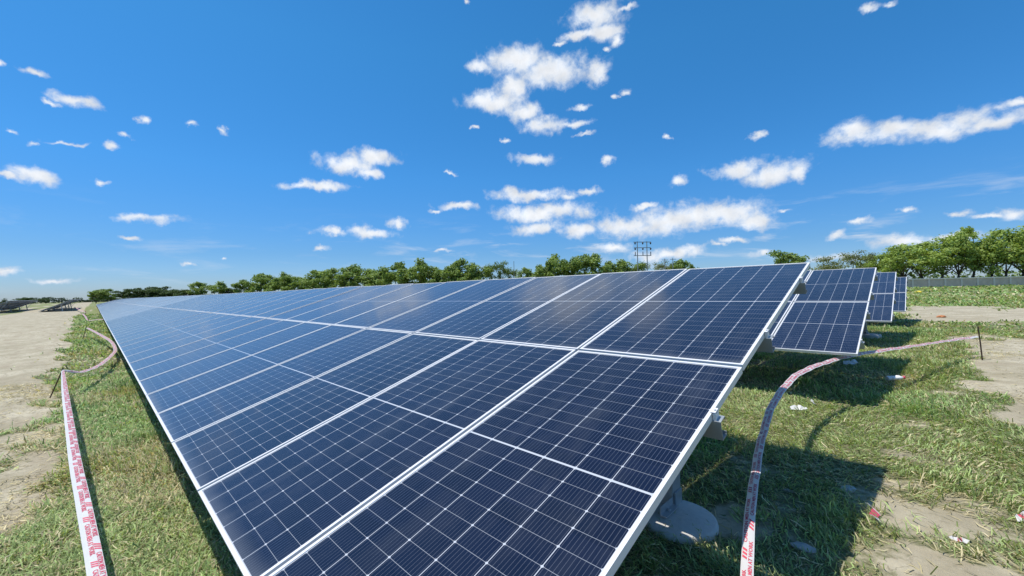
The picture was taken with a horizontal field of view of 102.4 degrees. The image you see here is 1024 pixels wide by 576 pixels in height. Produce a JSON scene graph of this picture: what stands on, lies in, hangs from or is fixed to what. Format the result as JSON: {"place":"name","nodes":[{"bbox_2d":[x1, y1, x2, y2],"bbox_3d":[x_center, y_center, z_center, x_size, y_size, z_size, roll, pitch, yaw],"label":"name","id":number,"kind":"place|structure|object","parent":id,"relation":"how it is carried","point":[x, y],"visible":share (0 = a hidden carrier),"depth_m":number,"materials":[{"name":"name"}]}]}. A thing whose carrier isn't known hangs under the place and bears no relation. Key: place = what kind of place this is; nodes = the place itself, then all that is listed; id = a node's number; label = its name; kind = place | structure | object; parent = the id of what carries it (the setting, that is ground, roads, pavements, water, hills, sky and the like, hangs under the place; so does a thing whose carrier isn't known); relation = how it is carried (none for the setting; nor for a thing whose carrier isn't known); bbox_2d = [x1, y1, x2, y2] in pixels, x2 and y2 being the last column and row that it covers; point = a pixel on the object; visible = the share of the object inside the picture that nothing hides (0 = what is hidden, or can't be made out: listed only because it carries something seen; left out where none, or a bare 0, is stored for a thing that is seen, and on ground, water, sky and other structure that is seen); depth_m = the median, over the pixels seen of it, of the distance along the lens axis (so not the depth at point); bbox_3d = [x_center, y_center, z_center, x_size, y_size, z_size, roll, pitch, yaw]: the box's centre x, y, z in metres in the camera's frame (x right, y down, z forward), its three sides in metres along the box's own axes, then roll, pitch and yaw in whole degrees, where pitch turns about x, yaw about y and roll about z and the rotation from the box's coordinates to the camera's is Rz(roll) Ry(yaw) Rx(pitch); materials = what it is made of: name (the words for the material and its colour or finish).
{"place":"outdoors","nodes":[
{"label":"outdoors","id":0,"kind":"place"},
{"bbox_2d":[0,287,1023,575],"bbox_3d":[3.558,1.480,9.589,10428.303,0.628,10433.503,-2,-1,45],"label":"ground","id":1,"kind":"structure","parent":0,"point":[30,335],"depth_m":4.13,"materials":[{"name":"beige soil"}]},
{"bbox_2d":[0,300,35,311],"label":"solar array","id":2,"kind":"object","parent":1,"relation":"on","point":[11,305],"visible":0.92,"depth_m":86.72,"materials":[{"name":"glass"}]},
{"bbox_2d":[17,297,33,300],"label":"tree","id":3,"kind":"object","parent":1,"relation":"on","point":[24,299],"visible":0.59,"depth_m":398.46,"materials":[{"name":"green plant"}]},
{"bbox_2d":[18,298,38,303],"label":"tree","id":4,"kind":"object","parent":1,"relation":"on","point":[29,299],"visible":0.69,"depth_m":398.89,"materials":[{"name":"green plant"}]},
{"bbox_2d":[39,298,50,302],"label":"tree","id":5,"kind":"object","parent":1,"relation":"on","point":[45,299],"visible":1,"depth_m":398.71,"materials":[{"name":"green plant"}]},
{"bbox_2d":[0,297,112,303],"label":"distant wood","id":6,"kind":"object","parent":1,"relation":"on","point":[79,299],"visible":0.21,"depth_m":519.55,"materials":[{"name":"green plant"}]},
{"bbox_2d":[49,367,63,397],"bbox_3d":[-8.446,1.796,7.619,0.319,0.655,0.024,-1,0,1],"label":"marker stake","id":7,"kind":"object","parent":1,"relation":"on","point":[56,383],"visible":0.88,"depth_m":7.61,"materials":[{"name":"wood"}]},
{"bbox_2d":[61,370,106,575],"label":"caution tape","id":8,"kind":"object","parent":7,"relation":"attached to","point":[92,552],"visible":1,"depth_m":2.65,"materials":[{"name":"white plastic"}]},
{"bbox_2d":[64,328,116,372],"bbox_3d":[-13.877,1.795,13.725,16.725,0.238,0.906,-2,-1,45],"label":"caution tape","id":9,"kind":"object","parent":7,"relation":"attached to","point":[110,355],"visible":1,"depth_m":10.68,"materials":[{"name":"white plastic"}]},
{"bbox_2d":[38,299,77,311],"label":"solar array","id":10,"kind":"object","parent":1,"relation":"on","point":[72,301],"visible":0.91,"depth_m":82.62,"materials":[{"name":"glass"}]},
{"bbox_2d":[87,289,106,302],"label":"tree","id":11,"kind":"object","parent":1,"relation":"on","point":[95,298],"visible":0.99,"depth_m":279.33,"materials":[{"name":"green plant"}]},
{"bbox_2d":[96,289,125,300],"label":"tree","id":12,"kind":"object","parent":1,"relation":"on","point":[108,294],"visible":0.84,"depth_m":283.21,"materials":[{"name":"green plant"}]},
{"bbox_2d":[97,298,132,306],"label":"solar array","id":13,"kind":"object","parent":1,"relation":"on","point":[113,302],"visible":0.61,"depth_m":74.13,"materials":[{"name":"glass"}]},
{"bbox_2d":[110,291,132,298],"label":"tree","id":14,"kind":"object","parent":1,"relation":"on","point":[123,294],"visible":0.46,"depth_m":257.76,"materials":[{"name":"green plant"}]},
{"bbox_2d":[98,297,153,310],"bbox_3d":[-52.261,2.465,55.142,30.092,2.247,4.393,-2,0,45],"label":"solar array","id":15,"kind":"object","parent":1,"relation":"on","point":[117,304],"visible":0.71,"depth_m":52.10,"materials":[{"name":"glass"}]},
{"bbox_2d":[124,288,148,297],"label":"tree","id":16,"kind":"object","parent":1,"relation":"on","point":[136,293],"visible":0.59,"depth_m":255.58,"materials":[{"name":"green plant"}]},
{"bbox_2d":[100,295,202,321],"bbox_3d":[-30.807,1.855,34.014,30.092,2.247,4.393,-2,-1,45],"label":"solar array","id":17,"kind":"object","parent":1,"relation":"on","point":[129,309],"visible":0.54,"depth_m":29.31,"materials":[{"name":"glass"}]},
{"bbox_2d":[139,286,164,297],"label":"tree","id":18,"kind":"object","parent":1,"relation":"on","point":[152,293],"visible":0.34,"depth_m":256.45,"materials":[{"name":"green plant"}]},
{"bbox_2d":[144,286,170,296],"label":"tree","id":19,"kind":"object","parent":1,"relation":"on","point":[157,289],"visible":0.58,"depth_m":256.19,"materials":[{"name":"green plant"}]},
{"bbox_2d":[158,289,183,296],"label":"tree","id":20,"kind":"object","parent":1,"relation":"on","point":[168,294],"visible":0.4,"depth_m":255.93,"materials":[{"name":"green plant"}]},
{"bbox_2d":[169,289,194,295],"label":"tree","id":21,"kind":"object","parent":1,"relation":"on","point":[181,293],"visible":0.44,"depth_m":237.99,"materials":[{"name":"green plant"}]},
{"bbox_2d":[186,281,215,294],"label":"tree","id":22,"kind":"object","parent":1,"relation":"on","point":[196,291],"visible":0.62,"depth_m":238.20,"materials":[{"name":"green plant"}]},
{"bbox_2d":[199,281,228,294],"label":"tree","id":23,"kind":"object","parent":1,"relation":"on","point":[219,287],"visible":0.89,"depth_m":237.38,"materials":[{"name":"green plant"}]},
{"bbox_2d":[221,288,241,293],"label":"tree","id":24,"kind":"object","parent":1,"relation":"on","point":[230,290],"visible":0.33,"depth_m":238.58,"materials":[{"name":"green plant"}]},
{"bbox_2d":[230,279,252,292],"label":"tree","id":25,"kind":"object","parent":1,"relation":"on","point":[237,286],"visible":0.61,"depth_m":193.02,"materials":[{"name":"green plant"}]},
{"bbox_2d":[242,273,275,292],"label":"tree","id":26,"kind":"object","parent":1,"relation":"on","point":[262,279],"visible":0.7,"depth_m":188.18,"materials":[{"name":"green plant"}]},
{"bbox_2d":[262,277,281,291],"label":"tree","id":27,"kind":"object","parent":1,"relation":"on","point":[268,287],"visible":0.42,"depth_m":182.70,"materials":[{"name":"green plant"}]},
{"bbox_2d":[270,271,296,290],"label":"tree","id":28,"kind":"object","parent":1,"relation":"on","point":[278,283],"visible":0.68,"depth_m":180.01,"materials":[{"name":"green plant"}]},
{"bbox_2d":[278,275,322,290],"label":"tree","id":29,"kind":"object","parent":1,"relation":"on","point":[293,284],"visible":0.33,"depth_m":175.53,"materials":[{"name":"green plant"}]},
{"bbox_2d":[296,270,334,288],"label":"tree","id":30,"kind":"object","parent":1,"relation":"on","point":[314,273],"visible":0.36,"depth_m":170.93,"materials":[{"name":"green plant"}]},
{"bbox_2d":[310,268,348,288],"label":"tree","id":31,"kind":"object","parent":1,"relation":"on","point":[325,281],"visible":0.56,"depth_m":165.48,"materials":[{"name":"green plant"}]},
{"bbox_2d":[318,263,367,286],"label":"tree","id":32,"kind":"object","parent":1,"relation":"on","point":[346,275],"visible":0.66,"depth_m":159.66,"materials":[{"name":"green plant"}]},
{"bbox_2d":[347,267,396,286],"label":"tree","id":33,"kind":"object","parent":1,"relation":"on","point":[364,278],"visible":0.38,"depth_m":153.94,"materials":[{"name":"green plant"}]},
{"bbox_2d":[362,272,394,285],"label":"tree","id":34,"kind":"object","parent":1,"relation":"on","point":[374,276],"visible":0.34,"depth_m":146.53,"materials":[{"name":"green plant"}]},
{"bbox_2d":[377,261,418,283],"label":"tree","id":35,"kind":"object","parent":1,"relation":"on","point":[387,276],"visible":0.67,"depth_m":138.79,"materials":[{"name":"green plant"}]},
{"bbox_2d":[395,258,434,283],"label":"tree","id":36,"kind":"object","parent":1,"relation":"on","point":[420,276],"visible":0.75,"depth_m":135.44,"materials":[{"name":"green plant"}]},
{"bbox_2d":[418,264,443,282],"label":"tree","id":37,"kind":"object","parent":1,"relation":"on","point":[435,278],"visible":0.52,"depth_m":133.50,"materials":[{"name":"green plant"}]},
{"bbox_2d":[434,264,463,282],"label":"tree","id":38,"kind":"object","parent":1,"relation":"on","point":[436,272],"visible":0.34,"depth_m":130.92,"materials":[{"name":"green plant"}]},
{"bbox_2d":[106,262,809,575],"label":"solar array","id":39,"kind":"object","parent":1,"relation":"on","point":[548,426],"visible":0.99,"depth_m":2.72,"materials":[{"name":"glass"}]},
{"bbox_2d":[439,258,481,281],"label":"tree","id":40,"kind":"object","parent":1,"relation":"on","point":[455,273],"visible":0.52,"depth_m":128.99,"materials":[{"name":"green plant"}]},
{"bbox_2d":[457,262,492,280],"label":"tree","id":41,"kind":"object","parent":1,"relation":"on","point":[472,269],"visible":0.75,"depth_m":127.88,"materials":[{"name":"green plant"}]},
{"bbox_2d":[477,264,496,279],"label":"tree","id":42,"kind":"object","parent":1,"relation":"on","point":[490,277],"visible":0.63,"depth_m":128.84,"materials":[{"name":"green plant"}]},
{"bbox_2d":[492,260,508,278],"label":"tree","id":43,"kind":"object","parent":1,"relation":"on","point":[501,266],"visible":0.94,"depth_m":129.66,"materials":[{"name":"green plant"}]},
{"bbox_2d":[505,267,516,278],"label":"tree","id":44,"kind":"object","parent":1,"relation":"on","point":[511,272],"visible":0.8,"depth_m":129.67,"materials":[{"name":"green plant"}]},
{"bbox_2d":[0,284,1023,575],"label":"grass","id":45,"kind":"structure","parent":1,"relation":"on","point":[142,450],"depth_m":4.21,"materials":[{"name":"green plant"}]},
{"bbox_2d":[515,267,538,277],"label":"tree","id":46,"kind":"object","parent":1,"relation":"on","point":[528,272],"visible":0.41,"depth_m":124.80,"materials":[{"name":"green plant"}]},
{"bbox_2d":[533,264,553,277],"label":"tree","id":47,"kind":"object","parent":1,"relation":"on","point":[540,270],"visible":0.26,"depth_m":121.88,"materials":[{"name":"green plant"}]},
{"bbox_2d":[545,253,574,276],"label":"tree","id":48,"kind":"object","parent":1,"relation":"on","point":[552,263],"visible":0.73,"depth_m":123.16,"materials":[{"name":"green plant"}]},
{"bbox_2d":[559,253,589,275],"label":"tree","id":49,"kind":"object","parent":1,"relation":"on","point":[576,262],"visible":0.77,"depth_m":122.50,"materials":[{"name":"green plant"}]},
{"bbox_2d":[577,253,609,274],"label":"tree","id":50,"kind":"object","parent":1,"relation":"on","point":[592,261],"visible":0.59,"depth_m":123.20,"materials":[{"name":"green plant"}]},
{"bbox_2d":[600,261,623,273],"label":"tree","id":51,"kind":"object","parent":1,"relation":"on","point":[612,266],"visible":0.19,"depth_m":123.28,"materials":[{"name":"green plant"}]},
{"bbox_2d":[613,259,643,271],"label":"tree","id":52,"kind":"object","parent":1,"relation":"on","point":[622,265],"visible":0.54,"depth_m":123.23,"materials":[{"name":"green plant"}]},
{"bbox_2d":[628,260,650,270],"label":"tree","id":53,"kind":"object","parent":1,"relation":"on","point":[641,268],"visible":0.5,"depth_m":122.33,"materials":[{"name":"green plant"}]},
{"bbox_2d":[634,241,651,270],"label":"power pole","id":54,"kind":"object","parent":1,"relation":"on","point":[637,247],"visible":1,"depth_m":111.84,"materials":[{"name":"grey metal"}]},
{"bbox_2d":[652,261,672,270],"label":"tree","id":55,"kind":"object","parent":1,"relation":"on","point":[662,266],"visible":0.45,"depth_m":131.32,"materials":[{"name":"green plant"}]},
{"bbox_2d":[666,258,690,269],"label":"tree","id":56,"kind":"object","parent":1,"relation":"on","point":[680,264],"visible":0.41,"depth_m":129.91,"materials":[{"name":"green plant"}]},
{"bbox_2d":[766,250,810,269],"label":"tree","id":57,"kind":"object","parent":1,"relation":"on","point":[787,256],"visible":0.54,"depth_m":119.74,"materials":[{"name":"green plant"}]},
{"bbox_2d":[790,405,807,409],"bbox_3d":[4.014,1.676,5.769,0.222,0.062,0.098,-2,-1,45],"label":"paper scrap","id":58,"kind":"object","parent":1,"relation":"on","point":[793,407],"visible":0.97,"depth_m":5.78,"materials":[{"name":"white paper"}]},
{"bbox_2d":[790,541,815,553],"bbox_3d":[1.956,1.739,2.762,0.151,0.040,0.108,-2,-1,51],"label":"stone","id":59,"kind":"object","parent":1,"relation":"on","point":[805,545],"visible":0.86,"depth_m":2.75,"materials":[{"name":"grey stone"}]},
{"bbox_2d":[769,268,877,355],"bbox_3d":[1.503,0.839,12.263,13.929,2.247,4.392,-2,-1,45],"label":"solar array","id":60,"kind":"object","parent":1,"relation":"on","point":[827,313],"visible":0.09,"depth_m":7.33,"materials":[{"name":"glass"}]},
{"bbox_2d":[811,256,852,270],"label":"tree","id":61,"kind":"object","parent":1,"relation":"on","point":[827,260],"visible":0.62,"depth_m":137.55,"materials":[{"name":"green plant"}]},
{"bbox_2d":[788,272,897,338],"bbox_3d":[7.949,0.707,15.323,9.311,2.237,4.392,-2,-1,45],"label":"solar array","id":62,"kind":"object","parent":1,"relation":"on","point":[883,302],"visible":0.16,"depth_m":12.09,"materials":[{"name":"glass"}]},
{"bbox_2d":[840,485,856,492],"bbox_3d":[2.897,1.733,3.544,0.157,0.046,0.099,-1,0,-24],"label":"stone","id":63,"kind":"object","parent":1,"relation":"on","point":[849,488],"visible":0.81,"depth_m":3.52,"materials":[{"name":"grey stone"}]},
{"bbox_2d":[843,359,857,363],"bbox_3d":[7.241,1.583,8.823,0.352,0.092,0.100,-1,0,-7],"label":"paper scrap","id":64,"kind":"object","parent":1,"relation":"on","point":[853,361],"visible":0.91,"depth_m":8.82,"materials":[{"name":"white paper"}]},
{"bbox_2d":[826,250,877,269],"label":"tree","id":65,"kind":"object","parent":1,"relation":"on","point":[851,258],"visible":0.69,"depth_m":111.31,"materials":[{"name":"green plant"}]},
{"bbox_2d":[854,254,890,272],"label":"tree","id":66,"kind":"object","parent":1,"relation":"on","point":[879,266],"visible":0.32,"depth_m":109.58,"materials":[{"name":"green plant"}]},
{"bbox_2d":[865,502,879,519],"bbox_3d":[2.720,1.681,3.090,0.080,0.046,0.259,-2,0,30],"label":"tape scrap","id":67,"kind":"object","parent":1,"relation":"on","point":[874,510],"visible":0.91,"depth_m":3.08,"materials":[{"name":"red plastic"}]},
{"bbox_2d":[867,252,914,275],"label":"tree","id":68,"kind":"object","parent":1,"relation":"on","point":[879,262],"visible":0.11,"depth_m":111.74,"materials":[{"name":"green plant"}]},
{"bbox_2d":[885,375,905,380],"bbox_3d":[6.773,1.585,7.265,0.262,0.089,0.125,-8,-8,16],"label":"plastic bottle","id":69,"kind":"object","parent":1,"relation":"on","point":[889,378],"visible":0.98,"depth_m":7.24,"materials":[{"name":"plastic"}]},
{"bbox_2d":[863,243,934,276],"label":"tree","id":70,"kind":"object","parent":1,"relation":"on","point":[898,250],"visible":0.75,"depth_m":94.93,"materials":[{"name":"green plant"}]},
{"bbox_2d":[893,277,907,311],"bbox_3d":[13.205,0.733,20.450,9.311,2.237,4.392,-2,-1,45],"label":"solar array","id":71,"kind":"object","parent":1,"relation":"on","point":[900,297],"visible":0.14,"depth_m":17.05,"materials":[{"name":"glass"}]},
{"bbox_2d":[888,443,914,452],"bbox_3d":[3.982,1.651,4.209,0.240,0.140,0.055,-2,0,23],"label":"dry twig","id":72,"kind":"object","parent":1,"relation":"on","point":[900,448],"visible":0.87,"depth_m":4.22,"materials":[{"name":"beige wood"}]},
{"bbox_2d":[881,241,960,278],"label":"tree","id":73,"kind":"object","parent":1,"relation":"on","point":[938,259],"visible":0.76,"depth_m":89.49,"materials":[{"name":"green plant"}]},
{"bbox_2d":[895,234,979,277],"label":"tree","id":74,"kind":"object","parent":1,"relation":"on","point":[959,259],"visible":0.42,"depth_m":91.64,"materials":[{"name":"green plant"}]},
{"bbox_2d":[876,271,1021,278],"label":"undergrowth","id":75,"kind":"object","parent":1,"relation":"on","point":[913,276],"visible":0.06,"depth_m":98.79,"materials":[{"name":"green plant"}]},
{"bbox_2d":[949,536,969,543],"bbox_3d":[3.015,1.695,2.777,0.099,0.025,0.036,-2,-1,37],"label":"tape scrap","id":76,"kind":"object","parent":1,"relation":"on","point":[964,540],"visible":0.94,"depth_m":2.78,"materials":[{"name":"white plastic"}]},
{"bbox_2d":[906,276,1023,286],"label":"boundary wall","id":77,"kind":"structure","parent":1,"relation":"on","point":[971,281],"depth_m":83.92,"materials":[{"name":"concrete"}]},
{"bbox_2d":[936,231,996,277],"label":"tree","id":78,"kind":"object","parent":1,"relation":"on","point":[968,247],"visible":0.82,"depth_m":88.22,"materials":[{"name":"green plant"}]},
{"bbox_2d":[940,226,1009,276],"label":"tree","id":79,"kind":"object","parent":1,"relation":"on","point":[969,230],"visible":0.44,"depth_m":89.53,"materials":[{"name":"green plant"}]},
{"bbox_2d":[977,326,982,359],"bbox_3d":[9.686,1.197,8.513,0.110,0.811,0.029,-1,0,-4],"label":"marker stake","id":80,"kind":"object","parent":1,"relation":"on","point":[980,343],"visible":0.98,"depth_m":8.51,"materials":[{"name":"wood"}]},
{"bbox_2d":[740,336,977,575],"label":"caution tape","id":81,"kind":"object","parent":80,"relation":"attached to","point":[747,554],"visible":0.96,"depth_m":2.56,"materials":[{"name":"white plastic"}]},
{"bbox_2d":[973,225,1023,276],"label":"tree","id":82,"kind":"object","parent":1,"relation":"on","point":[1008,234],"visible":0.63,"depth_m":88.04,"materials":[{"name":"green plant"}]},
{"bbox_2d":[975,234,1023,276],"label":"tree","id":83,"kind":"object","parent":1,"relation":"on","point":[991,269],"visible":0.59,"depth_m":88.19,"materials":[{"name":"green plant"}]},
{"bbox_2d":[992,232,1023,275],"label":"tree","id":84,"kind":"object","parent":1,"relation":"on","point":[1018,252],"visible":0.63,"depth_m":87.00,"materials":[{"name":"green plant"}]},
{"bbox_2d":[1014,511,1023,520],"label":"tape scrap","id":85,"kind":"object","parent":1,"relation":"on","point":[1018,517],"visible":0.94,"depth_m":3.01,"materials":[{"name":"white plastic"}]},
{"bbox_2d":[0,0,1023,302],"label":"sky","id":86,"kind":"structure","parent":0,"point":[174,144],"materials":[{"name":"blue"}]}
]}

